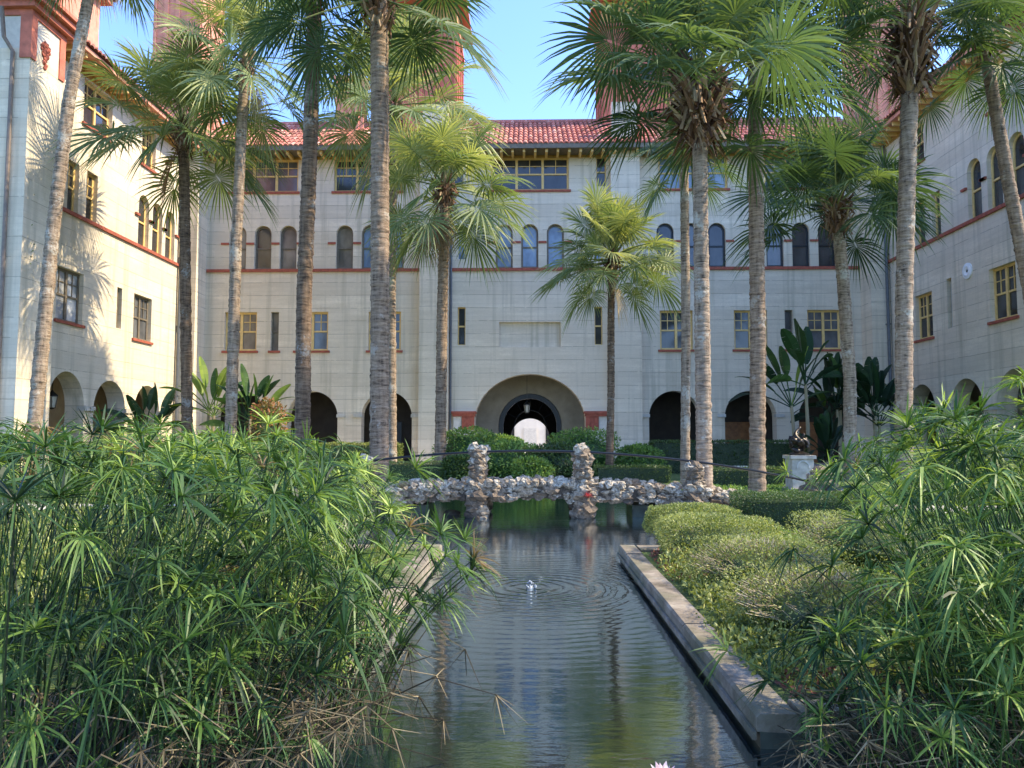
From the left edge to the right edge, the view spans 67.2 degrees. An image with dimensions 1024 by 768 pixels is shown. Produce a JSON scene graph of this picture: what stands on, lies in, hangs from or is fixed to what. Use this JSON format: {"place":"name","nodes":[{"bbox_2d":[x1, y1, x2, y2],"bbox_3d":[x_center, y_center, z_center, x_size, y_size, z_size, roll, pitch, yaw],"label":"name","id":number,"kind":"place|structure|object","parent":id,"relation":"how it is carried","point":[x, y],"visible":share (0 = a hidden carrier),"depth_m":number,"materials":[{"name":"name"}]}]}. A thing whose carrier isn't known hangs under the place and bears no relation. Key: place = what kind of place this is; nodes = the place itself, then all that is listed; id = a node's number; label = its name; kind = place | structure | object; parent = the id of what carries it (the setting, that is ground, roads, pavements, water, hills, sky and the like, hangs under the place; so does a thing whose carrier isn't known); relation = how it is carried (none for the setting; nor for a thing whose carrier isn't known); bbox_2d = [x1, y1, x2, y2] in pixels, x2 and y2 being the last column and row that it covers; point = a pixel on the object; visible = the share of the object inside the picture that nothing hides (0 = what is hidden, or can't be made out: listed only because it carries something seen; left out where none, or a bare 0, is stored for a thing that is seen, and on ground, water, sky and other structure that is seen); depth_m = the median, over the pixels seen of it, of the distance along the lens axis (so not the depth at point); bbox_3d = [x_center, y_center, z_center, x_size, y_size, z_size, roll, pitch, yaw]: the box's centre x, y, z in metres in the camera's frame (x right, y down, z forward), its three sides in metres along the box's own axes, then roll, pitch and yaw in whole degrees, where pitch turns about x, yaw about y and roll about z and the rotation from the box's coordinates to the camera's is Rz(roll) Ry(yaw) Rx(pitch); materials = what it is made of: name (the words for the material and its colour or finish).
{"place":"outdoors","nodes":[
{"label":"outdoors","id":0,"kind":"place"},
{"bbox_2d":[0,467,1021,722],"bbox_3d":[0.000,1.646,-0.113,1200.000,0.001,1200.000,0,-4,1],"label":"ground","id":1,"kind":"structure","parent":0,"point":[656,565],"depth_m":6.67,"materials":[{"name":"soil"}]},
{"bbox_2d":[22,0,165,473],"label":"sabal palm","id":2,"kind":"object","parent":1,"relation":"on","point":[38,379],"visible":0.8,"depth_m":27.77,"materials":[{"name":"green plant"}]},
{"bbox_2d":[0,0,202,480],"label":"wing building","id":3,"kind":"structure","parent":1,"relation":"on","point":[113,329],"depth_m":35.27,"materials":[{"name":"paint"}]},
{"bbox_2d":[53,267,85,328],"bbox_3d":[-19.798,-3.860,34.339,0.375,2.480,2.234,0,-4,1],"label":"window","id":4,"kind":"structure","parent":3,"relation":"in","point":[67,290],"depth_m":34.47,"materials":[{"name":"glass"}]},
{"bbox_2d":[67,162,74,210],"bbox_3d":[-19.942,-8.854,34.603,0.084,2.270,0.816,0,-4,1],"label":"window","id":5,"kind":"structure","parent":3,"relation":"in","point":[71,178],"depth_m":34.81,"materials":[{"name":"paint"}]},
{"bbox_2d":[86,173,93,219],"bbox_3d":[-19.908,-8.753,36.071,0.084,2.270,0.888,0,-4,1],"label":"window","id":6,"kind":"structure","parent":3,"relation":"in","point":[90,179],"depth_m":36.31,"materials":[{"name":"paint"}]},
{"bbox_2d":[82,81,110,140],"bbox_3d":[-19.759,-12.947,36.648,0.375,2.230,2.640,0,-4,1],"label":"window","id":7,"kind":"structure","parent":3,"relation":"in","point":[101,117],"depth_m":36.63,"materials":[{"name":"paint"}]},
{"bbox_2d":[131,294,153,344],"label":"window","id":8,"kind":"structure","parent":3,"relation":"in","point":[140,317],"depth_m":41.01,"materials":[{"name":"glass"}]},
{"bbox_2d":[0,424,246,660],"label":"umbrella sedge","id":9,"kind":"object","parent":1,"relation":"on","point":[29,550],"visible":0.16,"depth_m":6.19,"materials":[{"name":"green plant"}]},
{"bbox_2d":[8,422,252,580],"bbox_3d":[-4.822,1.347,8.971,3.185,1.848,3.364,0,-4,1],"label":"umbrella sedge","id":10,"kind":"object","parent":1,"relation":"on","point":[104,550],"visible":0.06,"depth_m":9.00,"materials":[{"name":"green plant"}]},
{"bbox_2d":[100,382,180,440],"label":"paddle leaf plant","id":11,"kind":"object","parent":1,"relation":"on","point":[149,401],"visible":0.45,"depth_m":37.86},
{"bbox_2d":[45,22,294,456],"bbox_3d":[-14.259,-5.639,32.736,9.010,19.196,9.639,-3,-5,36],"label":"sabal palm","id":12,"kind":"object","parent":1,"relation":"on","point":[164,93],"visible":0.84,"depth_m":32.50,"materials":[{"name":"green plant"}]},
{"bbox_2d":[0,479,409,618],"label":"grass","id":13,"kind":"structure","parent":1,"relation":"on","point":[204,497],"depth_m":10.35,"materials":[{"name":"green plant"}]},
{"bbox_2d":[159,356,254,440],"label":"paddle leaf plant","id":14,"kind":"object","parent":1,"relation":"on","point":[216,379],"visible":0.7,"depth_m":39.39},
{"bbox_2d":[40,427,400,610],"bbox_3d":[-2.775,1.317,7.984,3.342,1.772,3.290,0,-4,1],"label":"umbrella sedge","id":15,"kind":"object","parent":1,"relation":"on","point":[262,457],"visible":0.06,"depth_m":7.77,"materials":[{"name":"green plant"}]},
{"bbox_2d":[0,404,444,693],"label":"umbrella sedge","id":16,"kind":"object","parent":1,"relation":"on","point":[285,466],"visible":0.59,"depth_m":5.44,"materials":[{"name":"green plant"}]},
{"bbox_2d":[5,509,443,732],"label":"pool kerb","id":17,"kind":"structure","parent":1,"relation":"on","point":[423,563],"depth_m":7.80,"materials":[{"name":"concrete"}]},
{"bbox_2d":[58,441,403,472],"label":"long hedge","id":18,"kind":"object","parent":1,"relation":"on","point":[365,446],"visible":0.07,"depth_m":35.36,"materials":[{"name":"green plant"}]},
{"bbox_2d":[142,0,340,467],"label":"sabal palm","id":19,"kind":"object","parent":1,"relation":"on","point":[231,24],"visible":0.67,"depth_m":30.41,"materials":[{"name":"green plant"}]},
{"bbox_2d":[199,364,294,442],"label":"paddle leaf plant","id":20,"kind":"object","parent":1,"relation":"on","point":[264,387],"visible":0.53,"depth_m":38.47,"materials":[{"name":"plant"}]},
{"bbox_2d":[246,396,288,441],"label":"croton shrub","id":21,"kind":"object","parent":1,"relation":"on","point":[269,408],"visible":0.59,"depth_m":36.93,"materials":[{"name":"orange plant"}]},
{"bbox_2d":[190,444,417,636],"bbox_3d":[-1.849,1.300,6.547,2.036,1.609,2.836,0,-4,1],"label":"umbrella sedge","id":22,"kind":"object","parent":1,"relation":"on","point":[389,474],"visible":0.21,"depth_m":6.74,"materials":[{"name":"green plant"}]},
{"bbox_2d":[221,0,398,483],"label":"sabal palm","id":23,"kind":"object","parent":1,"relation":"on","point":[305,267],"visible":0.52,"depth_m":22.34,"materials":[{"name":"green plant"}]},
{"bbox_2d":[232,471,399,574],"bbox_3d":[-2.585,1.627,9.135,2.084,1.312,2.053,3,-5,-36],"label":"umbrella sedge","id":24,"kind":"object","parent":1,"relation":"on","point":[337,524],"visible":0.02,"depth_m":9.09,"materials":[{"name":"green plant"}]},
{"bbox_2d":[244,0,509,485],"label":"sabal palm","id":25,"kind":"object","parent":1,"relation":"on","point":[379,22],"visible":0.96,"depth_m":20.58,"materials":[{"name":"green plant"}]},
{"bbox_2d":[272,4,510,463],"bbox_3d":[-5.139,-6.683,34.692,10.215,21.515,9.612,0,-4,1],"label":"sabal palm","id":26,"kind":"object","parent":1,"relation":"on","point":[398,111],"visible":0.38,"depth_m":34.52,"materials":[{"name":"green plant"}]},
{"bbox_2d":[389,460,441,480],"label":"hedge","id":27,"kind":"object","parent":1,"relation":"on","point":[406,467],"visible":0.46,"depth_m":28.63,"materials":[{"name":"green plant"}]},
{"bbox_2d":[362,103,536,463],"bbox_3d":[-2.637,-3.764,31.765,7.671,15.294,7.358,0,-4,1],"label":"sabal palm","id":28,"kind":"object","parent":1,"relation":"on","point":[444,148],"visible":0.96,"depth_m":31.02,"materials":[{"name":"green plant"}]},
{"bbox_2d":[438,454,469,480],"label":"garden shrub","id":29,"kind":"object","parent":1,"relation":"on","point":[454,465],"visible":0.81,"depth_m":28.18,"materials":[{"name":"green plant"}]},
{"bbox_2d":[430,425,499,463],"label":"garden shrub","id":30,"kind":"object","parent":1,"relation":"on","point":[457,441],"visible":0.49,"depth_m":31.43,"materials":[{"name":"green plant"}]},
{"bbox_2d":[481,437,539,477],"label":"garden shrub","id":31,"kind":"object","parent":1,"relation":"on","point":[498,463],"visible":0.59,"depth_m":28.83,"materials":[{"name":"green plant"}]},
{"bbox_2d":[152,0,899,465],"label":"courtyard building","id":32,"kind":"structure","parent":1,"relation":"on","point":[512,348],"depth_m":45.82,"materials":[{"name":"concrete"}]},
{"bbox_2d":[221,313,257,352],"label":"window","id":33,"kind":"structure","parent":32,"relation":"in","point":[248,321],"depth_m":46.23,"materials":[{"name":"paint"}]},
{"bbox_2d":[255,227,271,268],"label":"window","id":34,"kind":"structure","parent":32,"relation":"in","point":[263,234],"depth_m":46.57,"materials":[{"name":"glass"}]},
{"bbox_2d":[228,160,299,193],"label":"window","id":35,"kind":"structure","parent":32,"relation":"in","point":[272,186],"depth_m":46.86,"materials":[{"name":"glass"}]},
{"bbox_2d":[280,226,296,268],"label":"window","id":36,"kind":"structure","parent":32,"relation":"in","point":[288,234],"depth_m":46.54,"materials":[{"name":"glass"}]},
{"bbox_2d":[293,312,329,352],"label":"window","id":37,"kind":"structure","parent":32,"relation":"in","point":[319,320],"depth_m":46.13,"materials":[{"name":"paint"}]},
{"bbox_2d":[337,226,352,268],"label":"window","id":38,"kind":"structure","parent":32,"relation":"in","point":[345,233],"depth_m":46.46,"materials":[{"name":"glass"}]},
{"bbox_2d":[362,226,370,267],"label":"window","id":39,"kind":"structure","parent":32,"relation":"in","point":[366,234],"depth_m":46.43,"materials":[{"name":"glass"}]},
{"bbox_2d":[331,160,402,193],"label":"window","id":40,"kind":"structure","parent":32,"relation":"in","point":[347,186],"depth_m":46.74,"materials":[{"name":"paint"}]},
{"bbox_2d":[496,225,512,267],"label":"window","id":41,"kind":"structure","parent":32,"relation":"in","point":[508,261],"depth_m":46.21,"materials":[{"name":"glass"}]},
{"bbox_2d":[521,225,537,267],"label":"window","id":42,"kind":"structure","parent":32,"relation":"in","point":[529,257],"depth_m":46.19,"materials":[{"name":"glass"}]},
{"bbox_2d":[491,158,570,191],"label":"window","id":43,"kind":"structure","parent":32,"relation":"in","point":[545,174],"depth_m":46.49,"materials":[{"name":"glass"}]},
{"bbox_2d":[547,225,563,267],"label":"window","id":44,"kind":"structure","parent":32,"relation":"in","point":[553,236],"depth_m":46.18,"materials":[{"name":"glass"}]},
{"bbox_2d":[658,311,693,351],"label":"window","id":45,"kind":"structure","parent":32,"relation":"in","point":[670,331],"depth_m":45.64,"materials":[{"name":"glass"}]},
{"bbox_2d":[658,157,729,190],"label":"window","id":46,"kind":"structure","parent":32,"relation":"in","point":[717,178],"depth_m":46.26,"materials":[{"name":"glass"}]},
{"bbox_2d":[708,224,724,266],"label":"window","id":47,"kind":"structure","parent":32,"relation":"in","point":[716,233],"depth_m":45.94,"materials":[{"name":"blue glass"}]},
{"bbox_2d":[725,422,749,442],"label":"door","id":48,"kind":"structure","parent":32,"relation":"in","point":[733,430],"depth_m":48.64,"materials":[{"name":"brown wood"}]},
{"bbox_2d":[733,311,766,351],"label":"window","id":49,"kind":"structure","parent":32,"relation":"in","point":[742,324],"depth_m":45.55,"materials":[{"name":"glass"}]},
{"bbox_2d":[766,224,782,265],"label":"window","id":50,"kind":"structure","parent":32,"relation":"in","point":[774,256],"depth_m":45.83,"materials":[{"name":"blue glass"}]},
{"bbox_2d":[792,223,808,265],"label":"window","id":51,"kind":"structure","parent":32,"relation":"in","point":[800,249],"depth_m":45.82,"materials":[{"name":"black glass"}]},
{"bbox_2d":[807,310,840,350],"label":"window","id":52,"kind":"structure","parent":32,"relation":"in","point":[824,325],"depth_m":45.45,"materials":[{"name":"glass"}]},
{"bbox_2d":[818,225,834,265],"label":"window","id":53,"kind":"structure","parent":32,"relation":"in","point":[825,253],"depth_m":45.76,"materials":[{"name":"black glass"}]},
{"bbox_2d":[511,419,548,447],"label":"street wall","id":54,"kind":"structure","parent":1,"relation":"on","point":[533,431],"depth_m":83.79,"materials":[{"name":"paint"}]},
{"bbox_2d":[510,455,556,478],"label":"garden shrub","id":55,"kind":"object","parent":1,"relation":"on","point":[533,466],"visible":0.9,"depth_m":27.87,"materials":[{"name":"green plant"}]},
{"bbox_2d":[231,442,841,518],"bbox_3d":[0.316,2.564,17.897,14.201,2.444,2.205,0,-4,1],"label":"stone footbridge","id":56,"kind":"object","parent":1,"relation":"on","point":[478,491],"visible":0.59,"depth_m":17.13,"materials":[{"name":"stone"}]},
{"bbox_2d":[526,440,590,477],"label":"garden shrub","id":57,"kind":"object","parent":1,"relation":"on","point":[562,462],"visible":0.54,"depth_m":28.75,"materials":[{"name":"green plant"}]},
{"bbox_2d":[545,426,620,476],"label":"garden shrub","id":58,"kind":"object","parent":1,"relation":"on","point":[592,443],"visible":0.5,"depth_m":31.32,"materials":[{"name":"green plant"}]},
{"bbox_2d":[531,177,694,467],"bbox_3d":[3.899,-2.062,29.740,6.097,11.619,6.300,3,-5,-34],"label":"sabal palm","id":59,"kind":"object","parent":1,"relation":"on","point":[611,222],"visible":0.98,"depth_m":29.34,"materials":[{"name":"green plant"}]},
{"bbox_2d":[593,463,672,483],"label":"hedge","id":60,"kind":"object","parent":1,"relation":"on","point":[659,473],"visible":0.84,"depth_m":27.54,"materials":[{"name":"green plant"}]},
{"bbox_2d":[613,441,666,467],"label":"garden shrub","id":61,"kind":"object","parent":1,"relation":"on","point":[641,449],"visible":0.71,"depth_m":30.33,"materials":[{"name":"green plant"}]},
{"bbox_2d":[628,94,746,483],"bbox_3d":[6.025,-3.288,26.256,3.920,13.593,4.116,1,-4,-19],"label":"sabal palm","id":62,"kind":"object","parent":1,"relation":"on","point":[685,413],"visible":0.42,"depth_m":26.08,"materials":[{"name":"green plant"}]},
{"bbox_2d":[642,502,745,535],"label":"clipped shrub","id":63,"kind":"object","parent":1,"relation":"on","point":[650,516],"visible":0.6,"depth_m":12.61,"materials":[{"name":"green plant"}]},
{"bbox_2d":[530,0,870,491],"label":"sabal palm","id":64,"kind":"object","parent":1,"relation":"on","point":[701,28],"visible":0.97,"depth_m":18.67,"materials":[{"name":"green plant"}]},
{"bbox_2d":[653,511,784,564],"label":"clipped shrub","id":65,"kind":"object","parent":1,"relation":"on","point":[704,524],"visible":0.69,"depth_m":10.10,"materials":[{"name":"green plant"}]},
{"bbox_2d":[648,439,807,473],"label":"long hedge","id":66,"kind":"object","parent":1,"relation":"on","point":[733,452],"visible":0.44,"depth_m":34.93,"materials":[{"name":"green plant"}]},
{"bbox_2d":[713,465,785,485],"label":"hedge","id":67,"kind":"object","parent":1,"relation":"on","point":[726,476],"visible":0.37,"depth_m":25.37,"materials":[{"name":"green plant"}]},
{"bbox_2d":[616,0,900,491],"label":"sabal palm","id":68,"kind":"object","parent":1,"relation":"on","point":[757,481],"visible":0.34,"depth_m":21.80,"materials":[{"name":"green plant"}]},
{"bbox_2d":[681,531,856,601],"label":"twiggy shrub","id":69,"kind":"object","parent":1,"relation":"on","point":[754,550],"visible":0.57,"depth_m":8.09,"materials":[{"name":"green plant"}]},
{"bbox_2d":[728,318,842,452],"bbox_3d":[13.135,0.501,34.961,6.518,7.110,2.766,1,-4,-20],"label":"paddle leaf plant","id":70,"kind":"object","parent":1,"relation":"on","point":[802,341],"visible":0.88,"depth_m":35.50,"materials":[{"name":"plant"}]},
{"bbox_2d":[782,455,816,489],"bbox_3d":[8.700,2.717,23.296,0.800,1.120,0.850,0,-4,1],"label":"stone pedestal","id":71,"kind":"object","parent":1,"relation":"on","point":[801,466],"visible":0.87,"depth_m":22.99,"materials":[{"name":"stone"}]},
{"bbox_2d":[788,426,809,454],"bbox_3d":[8.700,1.718,23.340,0.638,0.879,0.585,0,-4,1],"label":"bronze sculpture","id":72,"kind":"object","parent":71,"relation":"on","point":[801,442],"visible":1,"depth_m":23.23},
{"bbox_2d":[728,488,878,534],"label":"clipped hedge","id":73,"kind":"object","parent":1,"relation":"on","point":[774,506],"visible":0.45,"depth_m":13.08,"materials":[{"name":"green plant"}]},
{"bbox_2d":[617,533,1019,739],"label":"pool kerb","id":74,"kind":"structure","parent":1,"relation":"on","point":[732,677],"depth_m":5.53,"materials":[{"name":"concrete"}]},
{"bbox_2d":[799,406,842,469],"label":"paddle leaf plant","id":75,"kind":"object","parent":1,"relation":"on","point":[829,432],"visible":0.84,"depth_m":33.17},
{"bbox_2d":[649,548,1014,699],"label":"dry leaf litter","id":76,"kind":"object","parent":1,"relation":"on","point":[656,553],"visible":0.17,"depth_m":5.25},
{"bbox_2d":[715,105,956,478],"bbox_3d":[13.189,-3.582,30.974,9.165,14.832,8.833,0,-4,1],"label":"sabal palm","id":77,"kind":"object","parent":1,"relation":"on","point":[836,163],"visible":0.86,"depth_m":30.65,"materials":[{"name":"green plant"}]},
{"bbox_2d":[783,352,893,470],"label":"paddle leaf plant","id":78,"kind":"object","parent":1,"relation":"on","point":[830,383],"visible":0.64,"depth_m":37.40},
{"bbox_2d":[657,546,1021,698],"bbox_3d":[3.413,1.997,6.796,3.613,0.356,6.082,0,-4,1],"label":"ground cover","id":79,"kind":"object","parent":1,"relation":"on","point":[707,590],"visible":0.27,"depth_m":5.86,"materials":[{"name":"green plant"}]},
{"bbox_2d":[717,560,964,659],"bbox_3d":[2.672,1.831,6.446,1.760,0.594,2.043,0,-4,1],"label":"twiggy shrub","id":80,"kind":"object","parent":1,"relation":"on","point":[785,602],"visible":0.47,"depth_m":6.23,"materials":[{"name":"green plant"}]},
{"bbox_2d":[682,482,1023,551],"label":"grass","id":81,"kind":"structure","parent":1,"relation":"on","point":[768,487],"depth_m":19.01,"materials":[{"name":"green plant"}]},
{"bbox_2d":[779,509,964,575],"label":"twiggy shrub","id":82,"kind":"object","parent":1,"relation":"on","point":[822,532],"visible":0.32,"depth_m":9.41,"materials":[{"name":"green plant"}]},
{"bbox_2d":[822,356,934,468],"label":"paddle leaf plant","id":83,"kind":"object","parent":1,"relation":"on","point":[869,375],"visible":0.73,"depth_m":37.52,"materials":[{"name":"plant"}]},
{"bbox_2d":[768,431,1023,610],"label":"umbrella sedge","id":84,"kind":"object","parent":1,"relation":"on","point":[854,495],"visible":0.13,"depth_m":7.58,"materials":[{"name":"green plant"}]},
{"bbox_2d":[805,0,1023,491],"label":"sabal palm","id":85,"kind":"object","parent":1,"relation":"on","point":[911,31],"visible":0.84,"depth_m":22.04,"materials":[{"name":"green plant"}]},
{"bbox_2d":[816,441,1023,657],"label":"umbrella sedge","id":86,"kind":"object","parent":1,"relation":"on","point":[925,503],"visible":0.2,"depth_m":5.77,"materials":[{"name":"green plant"}]},
{"bbox_2d":[838,363,1023,664],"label":"umbrella sedge","id":87,"kind":"object","parent":1,"relation":"on","point":[956,407],"visible":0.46,"depth_m":5.11,"materials":[{"name":"green plant"}]},
{"bbox_2d":[869,2,1023,469],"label":"wing building","id":88,"kind":"structure","parent":1,"relation":"on","point":[968,315],"depth_m":36.33,"materials":[{"name":"paint"}]},
{"bbox_2d":[914,292,934,342],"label":"window","id":89,"kind":"structure","parent":88,"relation":"in","point":[925,301],"depth_m":40.30,"materials":[{"name":"paint"}]},
{"bbox_2d":[971,159,981,217],"bbox_3d":[21.550,-9.036,35.510,0.084,2.757,1.100,0,-4,1],"label":"window","id":90,"kind":"structure","parent":88,"relation":"in","point":[976,170],"depth_m":35.76,"materials":[{"name":"glass"}]},
{"bbox_2d":[991,150,1002,207],"bbox_3d":[21.514,-9.143,33.964,0.084,2.757,1.100,0,-4,1],"label":"window","id":91,"kind":"structure","parent":88,"relation":"in","point":[997,191],"depth_m":34.30,"materials":[{"name":"glass"}]},
{"bbox_2d":[987,262,1019,324],"bbox_3d":[21.366,-3.926,33.379,0.375,2.480,2.123,0,-4,1],"label":"window","id":92,"kind":"structure","parent":88,"relation":"in","point":[1005,291],"depth_m":33.51,"materials":[{"name":"paint"}]},
{"bbox_2d":[1012,132,1023,194],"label":"window","id":93,"kind":"structure","parent":88,"relation":"in","point":[1018,144],"depth_m":32.62,"materials":[{"name":"paint"}]},
{"bbox_2d":[876,0,1023,299],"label":"sabal palm","id":94,"kind":"object","parent":1,"relation":"on","point":[990,91],"visible":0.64,"depth_m":24.17,"materials":[{"name":"green plant"}]},
{"bbox_2d":[3,516,1021,750],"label":"ground","id":95,"kind":"structure","parent":0,"point":[765,740],"depth_m":4.46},
{"bbox_2d":[3,498,1022,767],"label":"water","id":96,"kind":"structure","parent":0,"point":[579,656],"depth_m":5.90,"materials":[{"name":"liquid"}]},
{"bbox_2d":[0,403,289,767],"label":"umbrella sedge","id":97,"kind":"object","parent":96,"relation":"in","point":[37,452],"visible":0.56,"depth_m":4.38,"materials":[{"name":"green plant"}]},
{"bbox_2d":[0,413,374,767],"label":"umbrella sedge","id":98,"kind":"object","parent":96,"relation":"in","point":[171,472],"visible":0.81,"depth_m":3.78,"materials":[{"name":"green plant"}]},
{"bbox_2d":[0,520,420,767],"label":"umbrella sedge","id":99,"kind":"object","parent":96,"relation":"in","point":[256,741],"visible":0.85,"depth_m":3.65,"materials":[{"name":"green plant"}]},
{"bbox_2d":[100,479,525,761],"bbox_3d":[-1.231,1.345,4.807,2.579,1.580,2.253,-3,-5,40],"label":"umbrella sedge","id":100,"kind":"object","parent":96,"relation":"in","point":[370,611],"visible":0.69,"depth_m":4.66,"materials":[{"name":"green plant"}]},
{"bbox_2d":[690,594,1023,767],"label":"umbrella sedge","id":101,"kind":"object","parent":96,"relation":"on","point":[839,628],"visible":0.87,"depth_m":3.70,"materials":[{"name":"green plant"}]},
{"bbox_2d":[765,483,1023,767],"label":"umbrella sedge","id":102,"kind":"object","parent":96,"relation":"on","point":[973,580],"visible":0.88,"depth_m":3.73,"materials":[{"name":"green plant"}]},
{"bbox_2d":[801,392,1023,767],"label":"umbrella sedge","id":103,"kind":"object","parent":96,"relation":"in","point":[908,420],"visible":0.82,"depth_m":4.19,"materials":[{"name":"green plant"}]},
{"bbox_2d":[98,0,999,123],"label":"sky","id":104,"kind":"structure","parent":0,"point":[516,27],"materials":[{"name":"blue"}]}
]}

